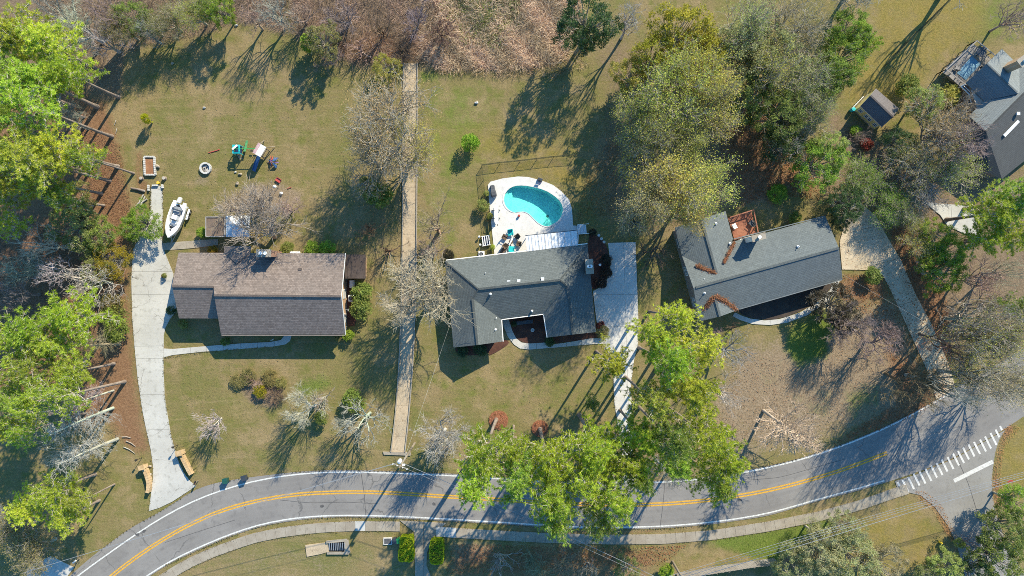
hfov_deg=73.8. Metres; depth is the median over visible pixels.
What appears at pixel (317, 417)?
shrub
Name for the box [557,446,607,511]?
pine tree
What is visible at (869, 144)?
shrub
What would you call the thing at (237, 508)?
overhead wire
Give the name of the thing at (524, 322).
courtyard bench
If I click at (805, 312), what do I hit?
garden path
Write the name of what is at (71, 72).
pine tree
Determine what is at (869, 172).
budding tree
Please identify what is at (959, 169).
budding tree
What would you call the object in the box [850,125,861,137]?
shrub
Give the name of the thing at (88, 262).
evergreen tree
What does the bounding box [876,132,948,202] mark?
budding tree
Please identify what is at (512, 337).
garden path
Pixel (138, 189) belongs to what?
fallen log
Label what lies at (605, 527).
pine tree
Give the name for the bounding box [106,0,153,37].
evergreen tree
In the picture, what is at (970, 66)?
grey deck
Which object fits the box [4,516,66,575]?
budding tree
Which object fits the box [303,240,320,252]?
shrub
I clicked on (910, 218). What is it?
budding tree
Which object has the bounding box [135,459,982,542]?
road repairs
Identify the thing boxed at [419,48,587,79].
ragged reeds
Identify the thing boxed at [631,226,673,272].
bare tree
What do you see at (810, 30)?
budding tree
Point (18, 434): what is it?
pine tree
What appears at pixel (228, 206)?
bare tree
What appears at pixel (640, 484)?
pine tree
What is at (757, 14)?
budding tree
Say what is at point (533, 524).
overhead wire
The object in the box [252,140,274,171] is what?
play tower
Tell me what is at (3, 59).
pine tree
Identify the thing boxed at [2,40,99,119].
pine tree
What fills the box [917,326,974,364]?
bare tree
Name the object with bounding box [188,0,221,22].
evergreen tree
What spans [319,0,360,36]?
bare tree
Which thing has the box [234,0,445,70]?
bramble thicket
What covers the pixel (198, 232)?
shrub
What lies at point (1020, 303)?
pine tree
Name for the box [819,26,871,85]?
evergreen tree
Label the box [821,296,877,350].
bare tree
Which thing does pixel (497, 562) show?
bare tree
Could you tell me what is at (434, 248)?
bare tree
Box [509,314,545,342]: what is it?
mulch bed
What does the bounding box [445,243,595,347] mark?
grey roof house
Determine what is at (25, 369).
pine tree
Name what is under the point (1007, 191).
pine tree
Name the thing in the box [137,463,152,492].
entrance wall
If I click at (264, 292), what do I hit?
brown roof house
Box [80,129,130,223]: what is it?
grove straw
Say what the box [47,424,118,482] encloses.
dead tree
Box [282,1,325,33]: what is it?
bare tree
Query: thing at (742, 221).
red deck
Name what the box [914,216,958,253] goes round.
evergreen tree
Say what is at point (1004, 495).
evergreen tree
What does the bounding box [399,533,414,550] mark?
clipped hedge
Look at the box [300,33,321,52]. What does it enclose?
shrub
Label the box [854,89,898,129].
yellow shed
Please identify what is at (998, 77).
charcoal roof house
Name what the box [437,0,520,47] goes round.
green scrub
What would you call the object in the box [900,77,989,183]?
budding tree
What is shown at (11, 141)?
pine tree
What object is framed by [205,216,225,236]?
flat roof shed
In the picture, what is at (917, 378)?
bare tree
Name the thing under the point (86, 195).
evergreen tree
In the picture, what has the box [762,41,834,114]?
budding tree
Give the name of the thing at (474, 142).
shrub
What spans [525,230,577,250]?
patio awning
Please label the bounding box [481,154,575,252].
chain link fence
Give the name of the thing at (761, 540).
roadside grass
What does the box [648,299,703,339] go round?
pine tree
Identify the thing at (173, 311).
shrub
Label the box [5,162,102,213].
pine tree
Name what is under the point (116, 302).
shrub
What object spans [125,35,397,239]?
lawn debris
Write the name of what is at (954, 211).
driveway
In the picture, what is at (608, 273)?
shrub
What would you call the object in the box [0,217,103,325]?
woodland undergrowth
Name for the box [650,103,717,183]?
budding tree
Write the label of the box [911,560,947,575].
evergreen tree
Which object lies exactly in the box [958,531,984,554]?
bare tree
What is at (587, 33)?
evergreen tree
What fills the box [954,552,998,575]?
evergreen tree
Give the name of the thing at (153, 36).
bare tree
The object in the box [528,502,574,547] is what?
pine tree
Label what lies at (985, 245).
pine tree
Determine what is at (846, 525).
overhead wire
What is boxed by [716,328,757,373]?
bare tree
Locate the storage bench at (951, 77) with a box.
[947,72,962,86]
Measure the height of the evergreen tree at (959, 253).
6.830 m
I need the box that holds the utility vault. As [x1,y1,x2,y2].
[383,537,391,544]
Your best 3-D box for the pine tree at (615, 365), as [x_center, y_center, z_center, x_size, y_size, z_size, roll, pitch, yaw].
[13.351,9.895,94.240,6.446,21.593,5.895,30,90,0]
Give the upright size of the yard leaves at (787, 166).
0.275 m
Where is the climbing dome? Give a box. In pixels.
[268,156,278,167]
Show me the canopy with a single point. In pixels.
(229, 230)
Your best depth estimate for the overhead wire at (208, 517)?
92.49 m
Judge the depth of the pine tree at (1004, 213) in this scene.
94.81 m
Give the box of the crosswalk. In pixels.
[897,426,1002,491]
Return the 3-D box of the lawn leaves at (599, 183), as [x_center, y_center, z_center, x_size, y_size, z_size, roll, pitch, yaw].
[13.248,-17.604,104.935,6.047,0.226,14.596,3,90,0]
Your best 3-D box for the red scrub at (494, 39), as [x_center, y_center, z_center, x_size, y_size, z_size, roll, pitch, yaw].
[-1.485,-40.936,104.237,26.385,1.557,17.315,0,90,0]
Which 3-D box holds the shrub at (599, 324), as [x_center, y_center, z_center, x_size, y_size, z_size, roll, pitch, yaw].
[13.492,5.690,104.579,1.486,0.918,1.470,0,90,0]
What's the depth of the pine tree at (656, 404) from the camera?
82.04 m
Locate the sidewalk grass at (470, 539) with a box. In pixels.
[164,491,884,572]
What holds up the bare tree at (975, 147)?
on the ground at (510, 120)
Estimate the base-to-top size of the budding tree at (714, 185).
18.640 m
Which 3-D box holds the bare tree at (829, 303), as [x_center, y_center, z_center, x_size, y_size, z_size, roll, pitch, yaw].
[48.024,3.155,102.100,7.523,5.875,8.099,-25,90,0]
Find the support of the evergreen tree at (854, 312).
on the ground at (510, 120)
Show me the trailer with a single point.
(187, 216)
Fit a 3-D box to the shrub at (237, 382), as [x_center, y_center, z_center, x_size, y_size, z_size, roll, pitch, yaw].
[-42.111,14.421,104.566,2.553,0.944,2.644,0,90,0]
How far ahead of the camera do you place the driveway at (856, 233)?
104.94 m
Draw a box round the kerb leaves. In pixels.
[916,491,956,541]
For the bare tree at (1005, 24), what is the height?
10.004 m
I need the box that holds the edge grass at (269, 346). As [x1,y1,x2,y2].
[130,68,638,509]
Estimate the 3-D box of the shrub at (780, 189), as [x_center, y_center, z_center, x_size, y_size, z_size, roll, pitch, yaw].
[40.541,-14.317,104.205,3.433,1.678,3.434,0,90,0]
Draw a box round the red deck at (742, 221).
[728,209,758,239]
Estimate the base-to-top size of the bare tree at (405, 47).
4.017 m
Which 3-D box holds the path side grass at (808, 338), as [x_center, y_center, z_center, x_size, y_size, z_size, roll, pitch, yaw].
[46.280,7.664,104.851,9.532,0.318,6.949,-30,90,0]
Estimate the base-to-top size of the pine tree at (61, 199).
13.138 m
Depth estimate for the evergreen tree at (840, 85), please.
98.39 m
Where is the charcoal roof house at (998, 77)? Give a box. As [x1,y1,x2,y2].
[957,49,1023,178]
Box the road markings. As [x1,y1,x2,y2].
[77,396,992,575]
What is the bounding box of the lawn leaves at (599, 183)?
[577,127,619,219]
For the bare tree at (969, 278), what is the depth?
98.99 m
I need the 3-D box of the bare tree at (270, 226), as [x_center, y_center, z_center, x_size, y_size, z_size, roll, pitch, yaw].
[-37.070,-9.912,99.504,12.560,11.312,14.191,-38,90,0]
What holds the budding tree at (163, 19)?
on the ground at (510, 120)
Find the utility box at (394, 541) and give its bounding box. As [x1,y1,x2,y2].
[392,537,396,543]
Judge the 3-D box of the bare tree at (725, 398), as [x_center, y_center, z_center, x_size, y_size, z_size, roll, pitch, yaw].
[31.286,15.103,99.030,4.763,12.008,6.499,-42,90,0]
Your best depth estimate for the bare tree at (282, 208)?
102.90 m
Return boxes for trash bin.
[222,477,229,483]
[240,475,247,481]
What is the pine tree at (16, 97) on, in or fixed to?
on the ground at (510, 120)
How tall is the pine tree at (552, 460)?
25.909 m
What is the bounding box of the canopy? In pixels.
[226,216,252,237]
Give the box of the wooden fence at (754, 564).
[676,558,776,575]
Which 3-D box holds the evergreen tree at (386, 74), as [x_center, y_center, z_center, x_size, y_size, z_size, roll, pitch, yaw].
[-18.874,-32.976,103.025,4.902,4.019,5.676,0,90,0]
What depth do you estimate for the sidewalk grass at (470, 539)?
104.90 m
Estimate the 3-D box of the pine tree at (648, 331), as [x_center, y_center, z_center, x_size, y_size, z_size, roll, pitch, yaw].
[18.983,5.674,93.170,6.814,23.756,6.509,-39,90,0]
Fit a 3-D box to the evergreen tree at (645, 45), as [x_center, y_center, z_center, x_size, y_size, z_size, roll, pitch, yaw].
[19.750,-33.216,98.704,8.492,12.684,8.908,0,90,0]
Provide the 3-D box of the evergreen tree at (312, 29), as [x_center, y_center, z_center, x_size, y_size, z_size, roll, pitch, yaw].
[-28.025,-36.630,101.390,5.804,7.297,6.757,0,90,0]
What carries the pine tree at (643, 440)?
on the ground at (510, 120)
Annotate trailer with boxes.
[171,206,191,241]
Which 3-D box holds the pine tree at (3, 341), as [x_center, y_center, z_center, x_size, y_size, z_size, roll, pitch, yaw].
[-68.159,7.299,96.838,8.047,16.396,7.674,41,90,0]
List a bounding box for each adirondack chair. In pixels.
[507,229,513,235]
[508,246,513,251]
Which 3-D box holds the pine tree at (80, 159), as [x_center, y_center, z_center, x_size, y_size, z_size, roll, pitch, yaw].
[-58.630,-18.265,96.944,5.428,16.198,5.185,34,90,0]
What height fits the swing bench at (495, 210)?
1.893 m
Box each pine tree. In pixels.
[0,0,76,66]
[0,45,74,110]
[0,71,113,138]
[0,99,72,150]
[0,126,111,190]
[0,127,84,181]
[0,168,41,216]
[0,203,57,242]
[0,304,85,365]
[0,322,66,374]
[0,338,85,394]
[0,376,67,426]
[0,405,85,451]
[0,409,58,443]
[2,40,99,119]
[2,480,69,529]
[3,372,126,428]
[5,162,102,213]
[8,15,107,75]
[15,122,119,177]
[23,467,96,521]
[26,323,102,366]
[34,179,105,214]
[37,51,120,98]
[37,282,125,349]
[46,346,115,395]
[47,495,100,540]
[61,138,134,179]
[61,483,115,512]
[453,417,512,485]
[455,445,494,510]
[489,427,550,509]
[495,424,528,472]
[511,427,574,486]
[523,454,583,529]
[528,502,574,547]
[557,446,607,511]
[565,412,624,480]
[571,456,643,528]
[572,483,622,542]
[583,390,600,415]
[585,333,638,386]
[594,425,640,487]
[609,432,654,487]
[615,439,657,498]
[616,408,661,457]
[619,372,682,425]
[624,311,678,353]
[637,328,697,393]
[638,405,699,472]
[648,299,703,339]
[648,429,701,483]
[654,360,725,419]
[666,315,730,371]
[666,406,739,462]
[686,458,739,508]
[688,427,750,485]
[944,179,1023,243]
[948,219,1013,265]
[962,176,1023,227]
[964,214,1023,259]
[968,290,1023,330]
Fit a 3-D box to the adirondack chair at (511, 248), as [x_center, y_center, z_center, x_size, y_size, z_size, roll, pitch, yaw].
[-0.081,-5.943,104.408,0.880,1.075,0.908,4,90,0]
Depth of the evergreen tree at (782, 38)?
96.48 m
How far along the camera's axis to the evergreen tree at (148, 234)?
101.92 m
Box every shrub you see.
[100,294,125,313]
[140,113,152,123]
[165,306,176,314]
[178,319,187,329]
[196,226,206,238]
[207,245,217,252]
[220,337,230,345]
[229,374,243,390]
[239,367,256,386]
[252,385,266,398]
[261,370,277,388]
[273,376,286,389]
[280,241,294,252]
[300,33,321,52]
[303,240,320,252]
[314,410,328,424]
[318,239,336,252]
[342,329,354,341]
[342,387,366,412]
[349,281,372,301]
[349,298,372,320]
[357,176,377,197]
[363,180,394,209]
[442,249,454,260]
[457,346,468,357]
[461,133,480,151]
[473,344,486,356]
[476,198,489,212]
[487,212,492,218]
[544,337,554,346]
[589,228,596,235]
[594,277,606,287]
[595,321,604,329]
[595,325,609,338]
[600,253,611,265]
[600,266,612,278]
[658,563,673,575]
[766,183,787,204]
[788,210,801,224]
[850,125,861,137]
[860,137,873,150]
[864,266,883,284]
[895,73,919,97]
[937,83,960,105]
[952,537,966,547]
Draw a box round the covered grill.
[490,185,496,197]
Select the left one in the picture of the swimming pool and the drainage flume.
the drainage flume
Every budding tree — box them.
[0,497,59,571]
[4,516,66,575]
[90,0,139,53]
[124,5,171,48]
[144,0,184,44]
[166,0,211,36]
[331,106,404,202]
[339,64,446,195]
[369,111,443,181]
[608,149,724,229]
[609,84,685,148]
[610,107,689,167]
[611,167,685,243]
[625,28,726,147]
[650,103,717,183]
[654,189,710,239]
[657,37,749,113]
[664,149,747,227]
[686,54,753,150]
[709,0,786,85]
[731,24,812,122]
[738,0,840,67]
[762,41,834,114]
[797,513,842,554]
[802,90,841,142]
[830,151,896,209]
[867,180,912,229]
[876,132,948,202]
[889,189,932,228]
[896,212,938,259]
[899,134,990,211]
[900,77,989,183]
[922,303,1023,396]
[937,329,1023,416]
[948,290,1023,374]
[973,360,1023,400]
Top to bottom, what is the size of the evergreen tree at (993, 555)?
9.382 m
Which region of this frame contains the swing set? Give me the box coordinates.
[232,140,263,158]
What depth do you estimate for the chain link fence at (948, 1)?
103.99 m
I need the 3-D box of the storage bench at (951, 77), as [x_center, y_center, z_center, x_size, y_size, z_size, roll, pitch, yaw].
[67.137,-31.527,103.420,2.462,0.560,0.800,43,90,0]
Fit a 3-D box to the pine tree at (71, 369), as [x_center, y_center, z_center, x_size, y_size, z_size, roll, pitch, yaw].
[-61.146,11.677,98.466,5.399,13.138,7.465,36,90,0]
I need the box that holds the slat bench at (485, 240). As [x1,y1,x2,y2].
[481,235,489,246]
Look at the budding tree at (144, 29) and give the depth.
100.08 m
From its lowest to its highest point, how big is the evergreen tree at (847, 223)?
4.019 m
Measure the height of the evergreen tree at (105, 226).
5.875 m
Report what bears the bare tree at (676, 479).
on the ground at (510, 120)
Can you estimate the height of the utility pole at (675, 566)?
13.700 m
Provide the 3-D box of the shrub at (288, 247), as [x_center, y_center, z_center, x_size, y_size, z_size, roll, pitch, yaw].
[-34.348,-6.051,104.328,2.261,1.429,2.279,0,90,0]
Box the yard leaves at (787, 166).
[721,93,819,207]
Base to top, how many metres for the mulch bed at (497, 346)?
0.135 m
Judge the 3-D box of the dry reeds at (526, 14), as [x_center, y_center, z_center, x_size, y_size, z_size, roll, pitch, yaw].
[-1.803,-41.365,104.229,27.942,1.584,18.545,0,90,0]
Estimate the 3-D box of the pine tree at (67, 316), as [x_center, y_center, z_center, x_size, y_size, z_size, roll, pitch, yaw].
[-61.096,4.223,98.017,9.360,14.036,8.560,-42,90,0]
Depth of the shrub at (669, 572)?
103.91 m
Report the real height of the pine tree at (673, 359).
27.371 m
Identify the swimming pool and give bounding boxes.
[499,184,564,226]
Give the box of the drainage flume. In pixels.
[383,62,417,455]
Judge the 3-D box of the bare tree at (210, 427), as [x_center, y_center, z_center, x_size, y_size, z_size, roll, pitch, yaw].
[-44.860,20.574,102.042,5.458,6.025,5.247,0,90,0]
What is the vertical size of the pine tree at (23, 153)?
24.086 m
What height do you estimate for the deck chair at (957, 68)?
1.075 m
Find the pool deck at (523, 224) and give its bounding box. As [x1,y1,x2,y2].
[488,176,578,253]
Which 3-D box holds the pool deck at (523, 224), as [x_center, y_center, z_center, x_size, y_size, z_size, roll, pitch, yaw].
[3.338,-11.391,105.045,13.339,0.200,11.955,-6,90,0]
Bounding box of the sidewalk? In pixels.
[159,485,908,575]
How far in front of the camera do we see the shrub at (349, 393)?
102.82 m
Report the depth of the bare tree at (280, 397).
104.23 m
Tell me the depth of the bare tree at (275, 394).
104.02 m
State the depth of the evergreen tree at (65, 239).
100.04 m
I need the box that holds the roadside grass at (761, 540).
[707,521,829,557]
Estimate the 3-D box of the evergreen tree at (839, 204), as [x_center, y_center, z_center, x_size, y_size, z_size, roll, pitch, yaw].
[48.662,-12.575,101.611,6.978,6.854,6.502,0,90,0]
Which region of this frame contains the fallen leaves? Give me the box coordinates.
[835,223,951,444]
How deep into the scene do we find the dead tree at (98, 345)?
101.42 m
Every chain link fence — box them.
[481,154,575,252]
[883,0,950,105]
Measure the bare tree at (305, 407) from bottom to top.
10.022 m
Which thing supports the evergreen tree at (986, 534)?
on the ground at (510, 120)
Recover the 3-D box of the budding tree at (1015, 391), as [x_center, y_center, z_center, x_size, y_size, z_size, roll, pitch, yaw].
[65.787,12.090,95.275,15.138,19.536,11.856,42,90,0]
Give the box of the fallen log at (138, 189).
[130,187,144,191]
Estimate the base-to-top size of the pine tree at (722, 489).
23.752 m
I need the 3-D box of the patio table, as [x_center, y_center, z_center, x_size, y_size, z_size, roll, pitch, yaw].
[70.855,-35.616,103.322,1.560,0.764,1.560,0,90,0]
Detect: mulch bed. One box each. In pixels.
[455,342,496,354]
[489,340,508,354]
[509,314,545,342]
[551,332,598,342]
[588,235,608,288]
[739,282,832,319]
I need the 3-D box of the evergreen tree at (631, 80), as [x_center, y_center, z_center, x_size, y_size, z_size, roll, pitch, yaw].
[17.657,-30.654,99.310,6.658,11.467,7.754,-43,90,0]
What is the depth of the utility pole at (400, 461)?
93.48 m
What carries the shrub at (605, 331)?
on the ground at (510, 120)
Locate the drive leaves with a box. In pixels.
[843,214,942,376]
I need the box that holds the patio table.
[976,47,986,56]
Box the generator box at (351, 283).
[349,280,354,287]
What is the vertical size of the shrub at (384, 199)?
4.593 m
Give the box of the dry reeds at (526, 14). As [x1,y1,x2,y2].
[412,0,586,75]
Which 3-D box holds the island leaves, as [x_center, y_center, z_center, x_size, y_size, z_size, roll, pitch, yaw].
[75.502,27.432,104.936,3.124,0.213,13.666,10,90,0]
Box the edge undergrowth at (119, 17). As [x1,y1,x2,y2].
[36,0,242,72]
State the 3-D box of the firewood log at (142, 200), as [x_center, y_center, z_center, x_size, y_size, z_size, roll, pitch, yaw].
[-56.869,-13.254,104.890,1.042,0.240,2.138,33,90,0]
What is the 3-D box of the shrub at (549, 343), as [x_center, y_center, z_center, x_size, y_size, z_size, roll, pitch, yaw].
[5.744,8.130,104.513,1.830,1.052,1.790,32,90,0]
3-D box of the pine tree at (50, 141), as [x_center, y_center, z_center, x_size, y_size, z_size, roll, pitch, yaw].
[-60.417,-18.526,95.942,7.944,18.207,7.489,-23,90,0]
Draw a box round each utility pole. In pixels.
[392,442,415,469]
[671,560,681,575]
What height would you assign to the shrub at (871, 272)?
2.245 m
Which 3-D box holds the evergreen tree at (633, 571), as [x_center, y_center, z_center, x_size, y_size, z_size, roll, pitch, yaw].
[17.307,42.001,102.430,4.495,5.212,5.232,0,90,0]
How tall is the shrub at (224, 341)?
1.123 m
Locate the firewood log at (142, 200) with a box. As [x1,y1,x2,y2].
[135,194,147,205]
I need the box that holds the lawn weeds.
[299,373,330,396]
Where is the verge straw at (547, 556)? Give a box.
[446,544,688,574]
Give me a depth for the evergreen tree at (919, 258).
101.08 m
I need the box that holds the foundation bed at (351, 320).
[347,280,356,326]
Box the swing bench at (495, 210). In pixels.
[489,205,497,225]
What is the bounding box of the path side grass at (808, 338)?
[784,320,831,363]
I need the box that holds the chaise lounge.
[498,243,508,254]
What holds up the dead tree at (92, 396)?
on the ground at (510, 120)
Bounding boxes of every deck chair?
[748,219,755,226]
[953,65,960,71]
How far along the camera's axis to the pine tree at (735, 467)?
83.96 m
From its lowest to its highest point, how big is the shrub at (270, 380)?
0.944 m
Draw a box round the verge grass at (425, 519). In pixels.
[104,442,847,565]
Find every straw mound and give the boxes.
[488,410,507,429]
[531,420,547,436]
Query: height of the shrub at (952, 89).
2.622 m
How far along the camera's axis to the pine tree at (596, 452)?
82.89 m
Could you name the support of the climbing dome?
on the ground at (510, 120)
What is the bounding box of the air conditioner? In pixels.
[478,251,484,256]
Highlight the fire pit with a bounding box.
[199,162,211,173]
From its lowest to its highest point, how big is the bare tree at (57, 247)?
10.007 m
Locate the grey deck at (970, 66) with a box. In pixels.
[936,40,994,84]
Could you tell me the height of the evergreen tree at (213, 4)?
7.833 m
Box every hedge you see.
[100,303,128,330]
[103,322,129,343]
[398,547,415,562]
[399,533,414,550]
[429,536,444,564]
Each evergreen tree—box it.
[43,196,104,257]
[51,179,98,223]
[78,254,116,286]
[80,215,124,254]
[89,242,136,283]
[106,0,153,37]
[114,215,144,242]
[119,196,162,241]
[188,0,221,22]
[201,0,236,30]
[302,18,342,63]
[371,52,402,86]
[551,0,624,56]
[569,22,601,55]
[607,52,660,102]
[613,552,641,575]
[622,22,677,84]
[643,1,721,67]
[675,23,731,81]
[710,7,777,83]
[726,68,781,126]
[734,17,811,91]
[746,85,811,148]
[754,110,806,166]
[770,539,817,575]
[782,138,851,193]
[787,522,844,575]
[803,131,850,171]
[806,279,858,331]
[811,50,858,99]
[818,182,865,224]
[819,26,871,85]
[820,525,883,575]
[822,507,868,549]
[823,4,875,53]
[824,306,862,338]
[828,209,854,233]
[842,25,883,58]
[853,538,909,575]
[877,126,921,161]
[903,82,945,128]
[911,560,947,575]
[912,245,944,272]
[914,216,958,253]
[915,246,970,298]
[925,544,969,575]
[933,235,968,268]
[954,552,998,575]
[958,530,1023,575]
[974,496,1023,556]
[991,482,1023,522]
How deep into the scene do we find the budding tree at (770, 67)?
94.97 m
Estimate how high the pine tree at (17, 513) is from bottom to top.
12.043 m
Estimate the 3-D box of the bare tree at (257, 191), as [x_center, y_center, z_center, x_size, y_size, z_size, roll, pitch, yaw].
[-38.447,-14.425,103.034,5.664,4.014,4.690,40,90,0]
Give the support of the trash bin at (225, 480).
on the road at (920, 442)
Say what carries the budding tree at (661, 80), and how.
on the ground at (510, 120)
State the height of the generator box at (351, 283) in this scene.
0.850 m
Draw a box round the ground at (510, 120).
[0,0,1023,575]
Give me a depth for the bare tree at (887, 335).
99.61 m
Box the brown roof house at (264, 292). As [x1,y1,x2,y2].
[172,246,366,335]
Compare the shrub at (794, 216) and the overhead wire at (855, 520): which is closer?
the overhead wire at (855, 520)
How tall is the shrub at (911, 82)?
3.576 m
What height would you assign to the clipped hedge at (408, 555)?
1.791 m
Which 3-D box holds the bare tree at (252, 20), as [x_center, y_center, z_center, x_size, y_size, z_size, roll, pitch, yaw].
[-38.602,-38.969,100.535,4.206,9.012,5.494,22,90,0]
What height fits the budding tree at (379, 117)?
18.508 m
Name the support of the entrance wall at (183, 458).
on the ground at (510, 120)
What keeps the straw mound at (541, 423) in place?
on the mulch ring
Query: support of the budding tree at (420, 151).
on the ground at (510, 120)
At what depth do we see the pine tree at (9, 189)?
91.84 m
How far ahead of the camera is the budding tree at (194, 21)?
99.88 m
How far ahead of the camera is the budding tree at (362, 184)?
95.95 m
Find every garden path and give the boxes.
[163,239,217,249]
[164,336,290,356]
[502,320,602,348]
[733,280,838,324]
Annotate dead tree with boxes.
[40,384,114,416]
[43,397,121,444]
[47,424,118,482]
[73,326,122,357]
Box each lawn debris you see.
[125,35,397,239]
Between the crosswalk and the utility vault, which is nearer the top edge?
the crosswalk
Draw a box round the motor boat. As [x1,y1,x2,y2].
[165,197,187,237]
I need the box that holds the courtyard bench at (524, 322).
[516,320,532,324]
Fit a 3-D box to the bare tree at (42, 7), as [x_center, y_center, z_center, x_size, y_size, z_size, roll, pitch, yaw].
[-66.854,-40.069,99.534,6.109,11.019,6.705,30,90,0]
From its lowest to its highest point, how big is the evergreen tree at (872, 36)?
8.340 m
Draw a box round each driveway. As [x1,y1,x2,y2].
[27,556,73,575]
[131,186,195,510]
[400,520,445,575]
[593,242,638,483]
[839,198,954,397]
[927,203,976,233]
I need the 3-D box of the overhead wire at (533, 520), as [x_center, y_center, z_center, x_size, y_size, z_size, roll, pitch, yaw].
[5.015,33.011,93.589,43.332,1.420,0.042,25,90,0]
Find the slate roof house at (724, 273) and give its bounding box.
[673,211,841,320]
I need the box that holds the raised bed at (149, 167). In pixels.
[143,156,156,175]
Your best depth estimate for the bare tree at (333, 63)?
102.98 m
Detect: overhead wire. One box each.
[24,465,389,572]
[40,462,398,567]
[405,464,652,575]
[410,470,644,575]
[670,472,1022,575]
[680,474,1021,575]
[689,476,1021,575]
[702,478,1023,575]
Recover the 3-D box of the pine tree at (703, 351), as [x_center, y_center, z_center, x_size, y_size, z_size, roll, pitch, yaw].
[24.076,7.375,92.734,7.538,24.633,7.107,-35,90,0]
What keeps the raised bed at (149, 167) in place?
on the ground at (510, 120)
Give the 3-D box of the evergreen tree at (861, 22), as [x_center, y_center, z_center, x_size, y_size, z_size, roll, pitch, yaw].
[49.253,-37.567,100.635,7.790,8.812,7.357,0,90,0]
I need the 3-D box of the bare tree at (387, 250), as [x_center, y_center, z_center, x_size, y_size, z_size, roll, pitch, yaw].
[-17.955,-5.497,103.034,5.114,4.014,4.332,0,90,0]
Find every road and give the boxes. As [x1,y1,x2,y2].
[70,351,1023,575]
[895,430,1023,575]
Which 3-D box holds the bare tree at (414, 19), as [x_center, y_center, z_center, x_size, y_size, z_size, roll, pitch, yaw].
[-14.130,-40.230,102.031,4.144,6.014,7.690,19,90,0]
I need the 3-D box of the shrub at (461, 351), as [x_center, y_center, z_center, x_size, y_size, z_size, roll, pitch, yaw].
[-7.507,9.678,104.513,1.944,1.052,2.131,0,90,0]
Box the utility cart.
[628,220,640,228]
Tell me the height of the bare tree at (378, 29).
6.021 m
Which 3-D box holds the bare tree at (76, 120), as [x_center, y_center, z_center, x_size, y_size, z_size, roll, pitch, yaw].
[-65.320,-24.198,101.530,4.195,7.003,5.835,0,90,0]
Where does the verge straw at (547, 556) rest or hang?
on the ground at (510, 120)
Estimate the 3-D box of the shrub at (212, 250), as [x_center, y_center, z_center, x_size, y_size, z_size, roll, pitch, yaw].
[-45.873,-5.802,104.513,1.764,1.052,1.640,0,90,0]
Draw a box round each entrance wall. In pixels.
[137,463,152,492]
[175,449,194,475]
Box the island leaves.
[991,423,1019,503]
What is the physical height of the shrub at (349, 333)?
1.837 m
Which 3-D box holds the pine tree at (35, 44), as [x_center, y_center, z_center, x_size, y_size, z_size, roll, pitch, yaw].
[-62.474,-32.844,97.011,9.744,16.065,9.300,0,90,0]
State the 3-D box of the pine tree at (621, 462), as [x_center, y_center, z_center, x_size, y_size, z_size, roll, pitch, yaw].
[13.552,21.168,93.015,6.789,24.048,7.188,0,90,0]
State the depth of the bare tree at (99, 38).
99.76 m
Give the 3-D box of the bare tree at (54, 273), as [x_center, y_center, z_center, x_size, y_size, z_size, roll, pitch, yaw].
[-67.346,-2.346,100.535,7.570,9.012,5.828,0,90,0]
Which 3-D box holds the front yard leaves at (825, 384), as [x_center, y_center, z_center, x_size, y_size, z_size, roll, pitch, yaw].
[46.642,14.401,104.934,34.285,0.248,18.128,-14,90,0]
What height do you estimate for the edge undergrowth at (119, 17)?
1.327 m
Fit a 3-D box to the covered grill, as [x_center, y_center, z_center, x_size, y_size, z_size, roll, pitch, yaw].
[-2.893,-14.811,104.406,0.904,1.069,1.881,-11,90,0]
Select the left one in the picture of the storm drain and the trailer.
the trailer
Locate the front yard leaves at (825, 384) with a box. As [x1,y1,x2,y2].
[715,308,924,448]
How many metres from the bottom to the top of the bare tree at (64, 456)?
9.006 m
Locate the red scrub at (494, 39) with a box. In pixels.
[423,0,581,72]
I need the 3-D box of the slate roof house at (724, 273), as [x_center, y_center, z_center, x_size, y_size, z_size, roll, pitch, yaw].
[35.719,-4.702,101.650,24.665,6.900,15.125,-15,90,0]
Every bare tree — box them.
[0,250,61,288]
[0,274,41,316]
[6,223,76,262]
[25,0,69,32]
[27,253,79,287]
[35,434,84,468]
[42,0,104,59]
[45,101,86,124]
[53,106,88,139]
[60,262,128,314]
[78,14,135,61]
[81,0,133,39]
[134,19,165,47]
[192,409,226,443]
[211,172,320,257]
[211,187,258,233]
[236,179,273,201]
[237,2,264,40]
[252,0,298,32]
[262,385,284,408]
[267,198,305,219]
[274,391,284,402]
[279,382,332,430]
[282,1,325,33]
[309,389,333,410]
[314,46,344,71]
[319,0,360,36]
[331,418,362,436]
[333,397,395,449]
[343,35,376,64]
[352,216,386,245]
[367,5,399,44]
[375,238,409,263]
[376,142,429,182]
[376,268,440,328]
[380,236,474,331]
[381,34,415,68]
[402,0,429,41]
[408,406,471,471]
[412,187,456,250]
[415,230,453,260]
[422,12,459,48]
[424,434,456,470]
[488,549,521,575]
[512,537,554,575]
[550,546,589,575]
[578,558,599,575]
[597,0,645,39]
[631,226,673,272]
[646,453,692,488]
[712,327,723,336]
[712,369,748,416]
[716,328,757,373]
[726,322,747,339]
[751,393,825,458]
[778,125,821,159]
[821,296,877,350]
[832,0,883,19]
[848,123,874,149]
[856,320,905,364]
[877,358,954,417]
[897,168,954,218]
[904,350,997,415]
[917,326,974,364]
[920,111,999,173]
[937,294,1023,352]
[942,88,991,122]
[954,251,1005,301]
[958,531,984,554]
[966,271,1014,313]
[979,256,1023,290]
[989,0,1023,41]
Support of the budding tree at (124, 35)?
on the ground at (510, 120)

